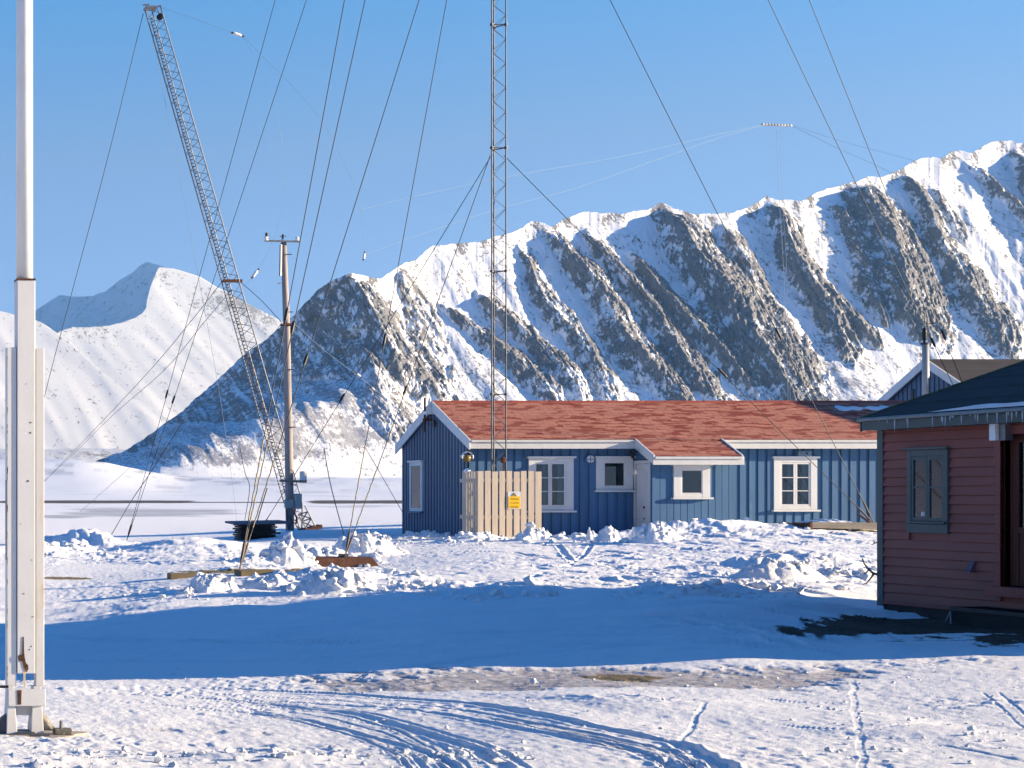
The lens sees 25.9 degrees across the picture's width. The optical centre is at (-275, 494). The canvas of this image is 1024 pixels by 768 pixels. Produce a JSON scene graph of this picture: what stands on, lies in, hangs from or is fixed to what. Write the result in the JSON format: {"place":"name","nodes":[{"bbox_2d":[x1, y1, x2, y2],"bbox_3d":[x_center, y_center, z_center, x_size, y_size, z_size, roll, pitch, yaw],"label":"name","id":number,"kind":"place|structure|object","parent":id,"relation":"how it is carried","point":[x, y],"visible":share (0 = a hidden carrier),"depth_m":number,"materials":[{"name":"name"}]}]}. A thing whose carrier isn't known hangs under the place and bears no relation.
{"place":"outdoors","nodes":[
{"label":"outdoors","id":0,"kind":"place"},
{"bbox_2d":[0,448,126,460],"bbox_3d":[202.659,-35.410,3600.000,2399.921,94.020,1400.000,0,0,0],"label":"distant shore hill","id":1,"kind":"structure","parent":0,"point":[90,454],"depth_m":3325.20,"materials":[{"name":"white snow"}]},
{"bbox_2d":[0,311,168,449],"bbox_3d":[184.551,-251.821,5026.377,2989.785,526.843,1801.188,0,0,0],"label":"distant left hill","id":2,"kind":"structure","parent":0,"point":[84,397],"depth_m":4648.70,"materials":[{"name":"white snow"}]},
{"bbox_2d":[35,262,166,332],"bbox_3d":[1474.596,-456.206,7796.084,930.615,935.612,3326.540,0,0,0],"label":"distant peak","id":3,"kind":"structure","parent":0,"point":[123,299],"depth_m":7736.36,"materials":[{"name":"white snow"}]},
{"bbox_2d":[58,267,282,419],"bbox_3d":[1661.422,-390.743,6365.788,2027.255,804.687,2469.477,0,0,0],"label":"distant snow slope","id":4,"kind":"structure","parent":0,"point":[126,356],"depth_m":6232.96,"materials":[{"name":"white snow"}]},
{"bbox_2d":[0,459,1023,767],"bbox_3d":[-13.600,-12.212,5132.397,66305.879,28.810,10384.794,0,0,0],"label":"snow ground","id":5,"kind":"structure","parent":0,"point":[212,693],"depth_m":21.25,"materials":[{"name":"white snow"}]},
{"bbox_2d":[8,759,73,767],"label":"snow heap","id":6,"kind":"object","parent":5,"relation":"on","point":[36,763],"visible":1,"depth_m":11.16,"materials":[{"name":"white snow"}]},
{"bbox_2d":[0,0,88,737],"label":"flagpole","id":7,"kind":"object","parent":5,"relation":"on","point":[24,506],"visible":0.97,"depth_m":14.01,"materials":[{"name":"white metal"}]},
{"bbox_2d":[60,541,103,551],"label":"snow heap","id":8,"kind":"object","parent":5,"relation":"on","point":[78,547],"visible":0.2,"depth_m":44.31,"materials":[{"name":"white snow"}]},
{"bbox_2d":[111,416,186,534],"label":"antenna wire","id":9,"kind":"object","parent":5,"relation":"on","point":[147,476],"visible":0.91,"depth_m":61.99,"materials":[{"name":"metal"}]},
{"bbox_2d":[167,572,196,578],"bbox_3d":[8.096,1.440,34.000,0.496,0.110,0.280,0,0,0],"label":"plank","id":10,"kind":"object","parent":5,"relation":"on","point":[180,575],"visible":0.68,"depth_m":33.87,"materials":[{"name":"brown wood"}]},
{"bbox_2d":[175,586,196,595],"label":"snow heap","id":11,"kind":"object","parent":5,"relation":"on","point":[188,590],"visible":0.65,"depth_m":31.05,"materials":[{"name":"white snow"}]},
{"bbox_2d":[127,1,274,536],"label":"guy wire","id":12,"kind":"object","parent":5,"relation":"attached to","point":[167,391],"visible":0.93,"depth_m":58.57,"materials":[{"name":"metal"}]},
{"bbox_2d":[183,572,239,592],"bbox_3d":[7.913,1.502,31.312,1.251,0.478,0.751,0,0,0],"label":"snow heap","id":13,"kind":"object","parent":5,"relation":"on","point":[202,582],"visible":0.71,"depth_m":31.14,"materials":[{"name":"white snow"}]},
{"bbox_2d":[126,0,306,540],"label":"guy wire","id":14,"kind":"object","parent":5,"relation":"attached to","point":[173,399],"visible":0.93,"depth_m":57.61,"materials":[{"name":"metal"}]},
{"bbox_2d":[143,4,322,529],"bbox_3d":[15.797,-7.077,59.987,5.522,16.516,0.675,0,0,0],"label":"leaning lattice mast","id":15,"kind":"object","parent":5,"relation":"on","point":[160,16],"visible":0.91,"depth_m":59.87,"materials":[{"name":"metal"}]},
{"bbox_2d":[44,15,142,396],"bbox_3d":[10.988,-6.938,60.001,4.143,16.180,0.018,0,0,0],"label":"stay wire","id":16,"kind":"object","parent":15,"relation":"attached to","point":[94,208],"visible":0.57,"depth_m":59.99,"materials":[{"name":"metal"}]},
{"bbox_2d":[44,291,230,480],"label":"antenna wire","id":17,"kind":"object","parent":15,"relation":"attached to","point":[159,374],"visible":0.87,"depth_m":74.88,"materials":[{"name":"metal"}]},
{"bbox_2d":[58,278,224,466],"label":"antenna wire","id":18,"kind":"object","parent":15,"relation":"attached to","point":[148,371],"visible":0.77,"depth_m":75.21,"materials":[{"name":"metal"}]},
{"bbox_2d":[153,43,236,520],"bbox_3d":[14.821,-6.756,61.111,3.853,15.890,0.357,0,0,-33],"label":"stay wire","id":19,"kind":"object","parent":15,"relation":"attached to","point":[198,277],"visible":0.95,"depth_m":61.08,"materials":[{"name":"grey metal"}]},
{"bbox_2d":[241,282,281,322],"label":"antenna wire","id":20,"kind":"object","parent":15,"relation":"attached to","point":[262,301],"visible":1,"depth_m":56.66,"materials":[{"name":"metal"}]},
{"bbox_2d":[240,449,249,517],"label":"antenna wire","id":21,"kind":"object","parent":5,"relation":"on","point":[248,482],"visible":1,"depth_m":43.22,"materials":[{"name":"metal"}]},
{"bbox_2d":[229,552,275,563],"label":"snow heap","id":22,"kind":"object","parent":5,"relation":"on","point":[252,557],"visible":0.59,"depth_m":38.41,"materials":[{"name":"white snow"}]},
{"bbox_2d":[234,569,276,575],"bbox_3d":[9.220,1.360,33.400,0.626,0.110,0.440,0,0,0],"label":"plank","id":23,"kind":"object","parent":5,"relation":"on","point":[246,572],"visible":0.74,"depth_m":33.19,"materials":[{"name":"brown wood"}]},
{"bbox_2d":[245,758,266,761],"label":"snow heap","id":24,"kind":"object","parent":5,"relation":"on","point":[262,759],"visible":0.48,"depth_m":11.66,"materials":[{"name":"white snow"}]},
{"bbox_2d":[225,520,288,540],"bbox_3d":[13.812,1.001,49.925,1.417,0.665,0.950,0,0,0],"label":"drum","id":25,"kind":"object","parent":5,"relation":"on","point":[264,528],"visible":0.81,"depth_m":49.59,"materials":[{"name":"black"}]},
{"bbox_2d":[257,488,267,520],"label":"antenna wire","id":26,"kind":"object","parent":25,"relation":"attached to","point":[262,503],"visible":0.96,"depth_m":49.99,"materials":[{"name":"metal"}]},
{"bbox_2d":[239,574,295,589],"bbox_3d":[8.938,1.475,31.395,1.432,0.359,0.859,0,0,0],"label":"snow heap","id":27,"kind":"object","parent":5,"relation":"on","point":[268,581],"visible":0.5,"depth_m":31.22,"materials":[{"name":"white snow"}]},
{"bbox_2d":[264,233,306,530],"bbox_3d":[15.693,-3.107,53.915,1.196,8.468,0.470,0,0,0],"label":"wooden pole","id":28,"kind":"object","parent":5,"relation":"on","point":[292,502],"visible":0.98,"depth_m":53.90,"materials":[{"name":"grey wood"}]},
{"bbox_2d":[80,323,281,511],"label":"antenna wire","id":29,"kind":"object","parent":28,"relation":"attached to","point":[192,411],"visible":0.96,"depth_m":72.47,"materials":[{"name":"metal"}]},
{"bbox_2d":[296,325,412,421],"bbox_3d":[19.220,-3.415,58.036,0.128,2.812,10.360,0,0,39],"label":"antenna wire","id":30,"kind":"object","parent":28,"relation":"attached to","point":[349,369],"visible":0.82,"depth_m":57.20,"materials":[{"name":"grey metal"}]},
{"bbox_2d":[266,157,490,519],"bbox_3d":[17.108,-3.571,51.401,0.064,9.469,8.914,0,0,-23],"label":"guy wire","id":31,"kind":"object","parent":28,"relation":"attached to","point":[341,398],"visible":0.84,"depth_m":50.95,"materials":[{"name":"metal"}]},
{"bbox_2d":[259,532,320,567],"bbox_3d":[11.356,1.158,38.614,1.543,0.820,0.926,0,0,0],"label":"snow heap","id":32,"kind":"object","parent":5,"relation":"on","point":[288,550],"visible":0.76,"depth_m":38.42,"materials":[{"name":"white snow"}]},
{"bbox_2d":[303,544,356,555],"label":"snow heap","id":33,"kind":"object","parent":5,"relation":"on","point":[323,551],"visible":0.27,"depth_m":40.69,"materials":[{"name":"white snow"}]},
{"bbox_2d":[291,565,376,595],"bbox_3d":[9.550,1.406,30.159,1.716,0.589,1.030,0,0,0],"label":"snow heap","id":34,"kind":"object","parent":5,"relation":"on","point":[335,579],"visible":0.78,"depth_m":29.95,"materials":[{"name":"white snow"}]},
{"bbox_2d":[324,449,343,533],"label":"antenna wire","id":35,"kind":"object","parent":5,"relation":"attached to","point":[332,491],"visible":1,"depth_m":41.57,"materials":[{"name":"metal"}]},
{"bbox_2d":[314,554,378,566],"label":"anchor beam","id":36,"kind":"structure","parent":5,"relation":"on","point":[342,560],"depth_m":39.09,"materials":[{"name":"wood"}]},
{"bbox_2d":[345,0,446,554],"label":"guy wire","id":37,"kind":"object","parent":36,"relation":"attached to","point":[383,344],"visible":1,"depth_m":41.27,"materials":[{"name":"metal"}]},
{"bbox_2d":[346,155,490,553],"bbox_3d":[15.740,-3.529,43.250,0.064,9.654,10.212,0,0,37],"label":"guy wire","id":38,"kind":"object","parent":36,"relation":"attached to","point":[404,393],"visible":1,"depth_m":42.23,"materials":[{"name":"metal"}]},
{"bbox_2d":[332,530,408,556],"bbox_3d":[14.032,1.149,42.171,2.202,0.742,1.347,0,0,0],"label":"snow heap","id":39,"kind":"object","parent":5,"relation":"on","point":[368,543],"visible":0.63,"depth_m":41.91,"materials":[{"name":"white snow"}]},
{"bbox_2d":[376,580,422,590],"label":"snow heap","id":40,"kind":"object","parent":5,"relation":"on","point":[400,585],"visible":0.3,"depth_m":29.62,"materials":[{"name":"white snow"}]},
{"bbox_2d":[385,530,454,539],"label":"snow heap","id":41,"kind":"object","parent":5,"relation":"on","point":[420,535],"visible":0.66,"depth_m":48.21,"materials":[{"name":"white snow"}]},
{"bbox_2d":[431,531,504,542],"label":"snow heap","id":42,"kind":"object","parent":5,"relation":"on","point":[467,536],"visible":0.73,"depth_m":45.52,"materials":[{"name":"white snow"}]},
{"bbox_2d":[452,592,502,599],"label":"snow heap","id":43,"kind":"object","parent":5,"relation":"on","point":[474,596],"visible":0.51,"depth_m":27.09,"materials":[{"name":"white snow"}]},
{"bbox_2d":[490,0,507,535],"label":"lattice mast","id":44,"kind":"object","parent":5,"relation":"on","point":[503,460],"visible":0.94,"depth_m":47.19,"materials":[{"name":"metal"}]},
{"bbox_2d":[239,0,344,570],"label":"guy wire","id":45,"kind":"object","parent":44,"relation":"attached to","point":[285,320],"visible":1,"depth_m":35.11,"materials":[{"name":"metal"}]},
{"bbox_2d":[241,1,364,563],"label":"guy wire","id":46,"kind":"object","parent":44,"relation":"attached to","point":[292,328],"visible":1,"depth_m":35.57,"materials":[{"name":"metal"}]},
{"bbox_2d":[239,1,418,571],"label":"guy wire","id":47,"kind":"object","parent":44,"relation":"attached to","point":[305,359],"visible":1,"depth_m":36.45,"materials":[{"name":"metal"}]},
{"bbox_2d":[504,155,872,521],"bbox_3d":[23.636,-3.812,47.125,8.934,9.087,0.064,0,0,2],"label":"guy wire","id":48,"kind":"object","parent":44,"relation":"attached to","point":[725,375],"visible":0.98,"depth_m":47.11,"materials":[{"name":"metal"}]},
{"bbox_2d":[610,0,873,521],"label":"guy wire","id":49,"kind":"object","parent":44,"relation":"attached to","point":[780,337],"visible":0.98,"depth_m":47.06,"materials":[{"name":"metal"}]},
{"bbox_2d":[768,0,952,384],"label":"guy wire","id":50,"kind":"object","parent":44,"relation":"attached to","point":[932,341],"visible":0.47,"depth_m":50.26,"materials":[{"name":"metal"}]},
{"bbox_2d":[809,0,961,381],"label":"guy wire","id":51,"kind":"object","parent":44,"relation":"attached to","point":[943,334],"visible":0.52,"depth_m":50.49,"materials":[{"name":"metal"}]},
{"bbox_2d":[460,468,540,536],"bbox_3d":[18.866,0.349,47.024,1.939,2.002,0.998,0,0,35],"label":"fence screen","id":52,"kind":"object","parent":5,"relation":"on","point":[477,516],"visible":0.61,"depth_m":46.79,"materials":[{"name":"brown wood"}]},
{"bbox_2d":[508,492,520,508],"bbox_3d":[19.213,0.146,46.772,0.313,0.429,0.020,0,0,0],"label":"warning sign","id":53,"kind":"object","parent":52,"relation":"attached to","point":[514,500],"visible":1,"depth_m":46.77,"materials":[{"name":"yellow metal"}]},
{"bbox_2d":[511,522,550,540],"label":"snow heap","id":54,"kind":"object","parent":5,"relation":"on","point":[530,532],"visible":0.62,"depth_m":44.51,"materials":[{"name":"white snow"}]},
{"bbox_2d":[530,678,535,684],"bbox_3d":[7.576,1.752,17.992,0.066,0.064,0.070,0,0,0],"label":"snowball","id":55,"kind":"object","parent":5,"relation":"on","point":[532,681],"visible":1,"depth_m":17.97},
{"bbox_2d":[541,531,585,539],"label":"snow heap","id":56,"kind":"object","parent":5,"relation":"on","point":[573,536],"visible":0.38,"depth_m":44.37,"materials":[{"name":"white snow"}]},
{"bbox_2d":[584,527,595,540],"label":"snow heap","id":57,"kind":"object","parent":5,"relation":"on","point":[590,535],"visible":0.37,"depth_m":43.97,"materials":[{"name":"white snow"}]},
{"bbox_2d":[589,525,620,542],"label":"snow heap","id":58,"kind":"object","parent":5,"relation":"on","point":[608,534],"visible":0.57,"depth_m":43.06,"materials":[{"name":"white snow"}]},
{"bbox_2d":[629,527,635,538],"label":"snow heap","id":59,"kind":"object","parent":5,"relation":"on","point":[632,534],"visible":0.24,"depth_m":43.27,"materials":[{"name":"white snow"}]},
{"bbox_2d":[395,398,903,535],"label":"blue house","id":60,"kind":"structure","parent":5,"relation":"on","point":[620,465],"depth_m":48.00,"materials":[{"name":"paint"}]},
{"bbox_2d":[363,444,401,510],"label":"antenna wire","id":61,"kind":"object","parent":60,"relation":"attached to","point":[383,479],"visible":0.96,"depth_m":51.99,"materials":[{"name":"metal"}]},
{"bbox_2d":[526,456,576,511],"bbox_3d":[20.620,-0.252,47.995,1.220,1.405,0.250,0,0,0],"label":"window","id":62,"kind":"structure","parent":60,"relation":"in","point":[557,472],"depth_m":47.96,"materials":[{"name":"white paint"}]},
{"bbox_2d":[594,456,635,491],"bbox_3d":[22.200,-0.507,47.995,1.020,0.895,0.250,0,0,0],"label":"window","id":63,"kind":"structure","parent":60,"relation":"in","point":[612,473],"depth_m":47.95,"materials":[{"name":"white paint"}]},
{"bbox_2d":[671,465,713,498],"bbox_3d":[23.655,-0.317,47.045,0.990,0.875,0.250,0,0,0],"label":"window","id":64,"kind":"structure","parent":60,"relation":"in","point":[689,481],"depth_m":47.00,"materials":[{"name":"white paint"}]},
{"bbox_2d":[772,456,820,511],"bbox_3d":[26.720,-0.262,47.995,1.180,1.385,0.250,0,0,0],"label":"window","id":65,"kind":"structure","parent":60,"relation":"in","point":[794,477],"depth_m":47.96,"materials":[{"name":"white paint"}]},
{"bbox_2d":[835,405,889,410],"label":"roof snow","id":66,"kind":"structure","parent":60,"relation":"on","point":[844,408],"depth_m":49.69,"materials":[{"name":"white snow"}]},
{"bbox_2d":[618,521,685,543],"bbox_3d":[20.432,0.881,42.112,1.683,0.600,1.010,0,0,0],"label":"snow heap","id":67,"kind":"object","parent":5,"relation":"on","point":[656,532],"visible":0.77,"depth_m":41.90,"materials":[{"name":"white snow"}]},
{"bbox_2d":[662,581,732,596],"bbox_3d":[13.807,1.383,27.201,1.422,0.300,0.711,0,0,0],"label":"snow heap","id":68,"kind":"object","parent":5,"relation":"on","point":[702,589],"visible":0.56,"depth_m":27.06,"materials":[{"name":"white snow"}]},
{"bbox_2d":[727,557,831,581],"bbox_3d":[16.924,1.263,30.919,2.198,0.511,1.099,0,0,0],"label":"snow heap","id":69,"kind":"object","parent":5,"relation":"on","point":[768,568],"visible":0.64,"depth_m":30.68,"materials":[{"name":"white snow"}]},
{"bbox_2d":[778,522,876,529],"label":"timber platform","id":70,"kind":"structure","parent":5,"relation":"on","point":[847,525],"depth_m":43.90,"materials":[{"name":"wood"}]},
{"bbox_2d":[801,519,849,522],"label":"platform snow","id":71,"kind":"structure","parent":70,"relation":"on","point":[825,520],"depth_m":44.30,"materials":[{"name":"white snow"}]},
{"bbox_2d":[857,513,870,522],"bbox_3d":[26.118,0.550,44.050,0.283,0.252,0.050,0,0,23],"label":"rusty brace","id":72,"kind":"object","parent":70,"relation":"on","point":[862,517],"visible":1,"depth_m":44.03,"materials":[{"name":"metal"}]},
{"bbox_2d":[818,566,853,576],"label":"snow heap","id":73,"kind":"object","parent":5,"relation":"on","point":[835,570],"visible":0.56,"depth_m":31.65,"materials":[{"name":"white snow"}]},
{"bbox_2d":[860,560,876,563],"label":"snow heap","id":74,"kind":"object","parent":5,"relation":"on","point":[870,561],"visible":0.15,"depth_m":34.81,"materials":[{"name":"white snow"}]},
{"bbox_2d":[856,360,1023,618],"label":"red house","id":75,"kind":"structure","parent":5,"relation":"on","point":[950,508],"depth_m":24.47,"materials":[{"name":"paint"}]},
{"bbox_2d":[862,558,876,584],"bbox_3d":[15.538,1.046,25.990,0.311,0.363,0.044,0,0,0],"label":"antler","id":76,"kind":"object","parent":75,"relation":"attached to","point":[872,572],"visible":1,"depth_m":25.98,"materials":[{"name":"grey"}]},
{"bbox_2d":[902,446,952,533],"bbox_3d":[15.587,-0.055,24.859,0.155,1.110,0.902,0,0,0],"label":"window","id":77,"kind":"structure","parent":75,"relation":"in","point":[928,478],"depth_m":24.83,"materials":[{"name":"grey paint"}]},
{"bbox_2d":[932,402,1023,411],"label":"roof snow","id":78,"kind":"structure","parent":75,"relation":"on","point":[990,405],"depth_m":23.41,"materials":[{"name":"white snow"}]},
{"bbox_2d":[1005,434,1023,585],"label":"door","id":79,"kind":"structure","parent":75,"relation":"in","point":[1018,439],"depth_m":23.37,"materials":[{"name":"brown wood"}]},
{"bbox_2d":[878,359,1023,400],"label":"tall blue house","id":80,"kind":"structure","parent":5,"relation":"on","point":[907,386],"depth_m":62.76,"materials":[{"name":"paint"}]},
{"bbox_2d":[945,606,1023,629],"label":"step","id":81,"kind":"structure","parent":5,"relation":"on","point":[985,617],"depth_m":23.05,"materials":[{"name":"black wood"}]},
{"bbox_2d":[0,0,1023,321],"label":"sky","id":82,"kind":"structure","parent":0,"point":[920,78],"materials":[{"name":"blue"}]},
{"bbox_2d":[96,140,1023,477],"bbox_3d":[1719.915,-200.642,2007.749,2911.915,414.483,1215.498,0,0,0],"label":"rocky mountain ridge","id":83,"kind":"structure","parent":0,"point":[586,320],"depth_m":1676.45,"materials":[{"name":"white snow"}]},
{"bbox_2d":[760,123,792,126],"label":"spreader bar","id":84,"kind":"object","parent":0,"point":[781,125],"visible":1,"depth_m":79.97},
{"bbox_2d":[362,125,759,209],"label":"antenna wire","id":85,"kind":"object","parent":84,"relation":"hanging from","point":[559,167],"visible":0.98,"depth_m":74.13,"materials":[{"name":"grey metal"}]},
{"bbox_2d":[366,126,759,254],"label":"antenna wire","id":86,"kind":"object","parent":84,"relation":"hanging from","point":[564,191],"visible":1,"depth_m":72.74,"materials":[{"name":"grey metal"}]},
{"bbox_2d":[777,153,787,382],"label":"antenna wire","id":87,"kind":"object","parent":84,"relation":"hanging from","point":[783,270],"visible":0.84,"depth_m":80.00,"materials":[{"name":"grey metal"}]},
{"bbox_2d":[779,135,789,359],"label":"antenna wire","id":88,"kind":"object","parent":84,"relation":"hanging from","point":[785,245],"visible":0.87,"depth_m":80.00,"materials":[{"name":"grey metal"}]},
{"bbox_2d":[793,126,1023,233],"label":"antenna wire","id":89,"kind":"object","parent":84,"relation":"hanging from","point":[902,178],"visible":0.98,"depth_m":77.65,"materials":[{"name":"grey metal"}]},
{"bbox_2d":[802,128,1021,182],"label":"antenna wire","id":90,"kind":"object","parent":84,"relation":"hanging from","point":[902,157],"visible":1,"depth_m":77.50,"materials":[{"name":"grey metal"}]},
{"bbox_2d":[920,313,934,394],"bbox_3d":[38.797,-4.198,62.000,0.457,3.333,0.244,0,0,0],"label":"chimney pipe","id":91,"kind":"object","parent":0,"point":[925,370],"visible":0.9,"depth_m":61.94,"materials":[{"name":"grey metal"}]},
{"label":"antenna wire","id":92,"kind":"object","parent":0,"visible":0},
{"bbox_2d":[231,31,243,36],"bbox_3d":[16.000,-14.378,60.000,0.402,0.175,0.120,0,0,0],"label":"hanging insulator","id":93,"kind":"object","parent":92,"relation":"hanging from","point":[236,33],"visible":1,"depth_m":59.98,"materials":[{"name":"white ceramic"}]},
{"bbox_2d":[245,41,283,284],"bbox_3d":[16.768,-10.337,60.000,1.390,7.879,0.007,0,0,0],"label":"antenna wire","id":94,"kind":"object","parent":93,"relation":"hanging from","point":[283,156],"visible":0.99,"depth_m":60.00,"materials":[{"name":"grey metal"}]},
{"bbox_2d":[251,268,259,277],"bbox_3d":[16.550,-6.900,60.000,0.276,0.328,0.120,0,0,0],"label":"hanging insulator","id":95,"kind":"object","parent":94,"relation":"hanging from","point":[255,273],"visible":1,"depth_m":59.97,"materials":[{"name":"white ceramic"}]},
{"bbox_2d":[244,37,364,249],"bbox_3d":[18.076,-10.951,59.999,3.808,6.754,0.009,0,0,0],"label":"antenna wire","id":96,"kind":"object","parent":93,"relation":"hanging from","point":[330,135],"visible":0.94,"depth_m":60.00,"materials":[{"name":"grey metal"}]}
]}

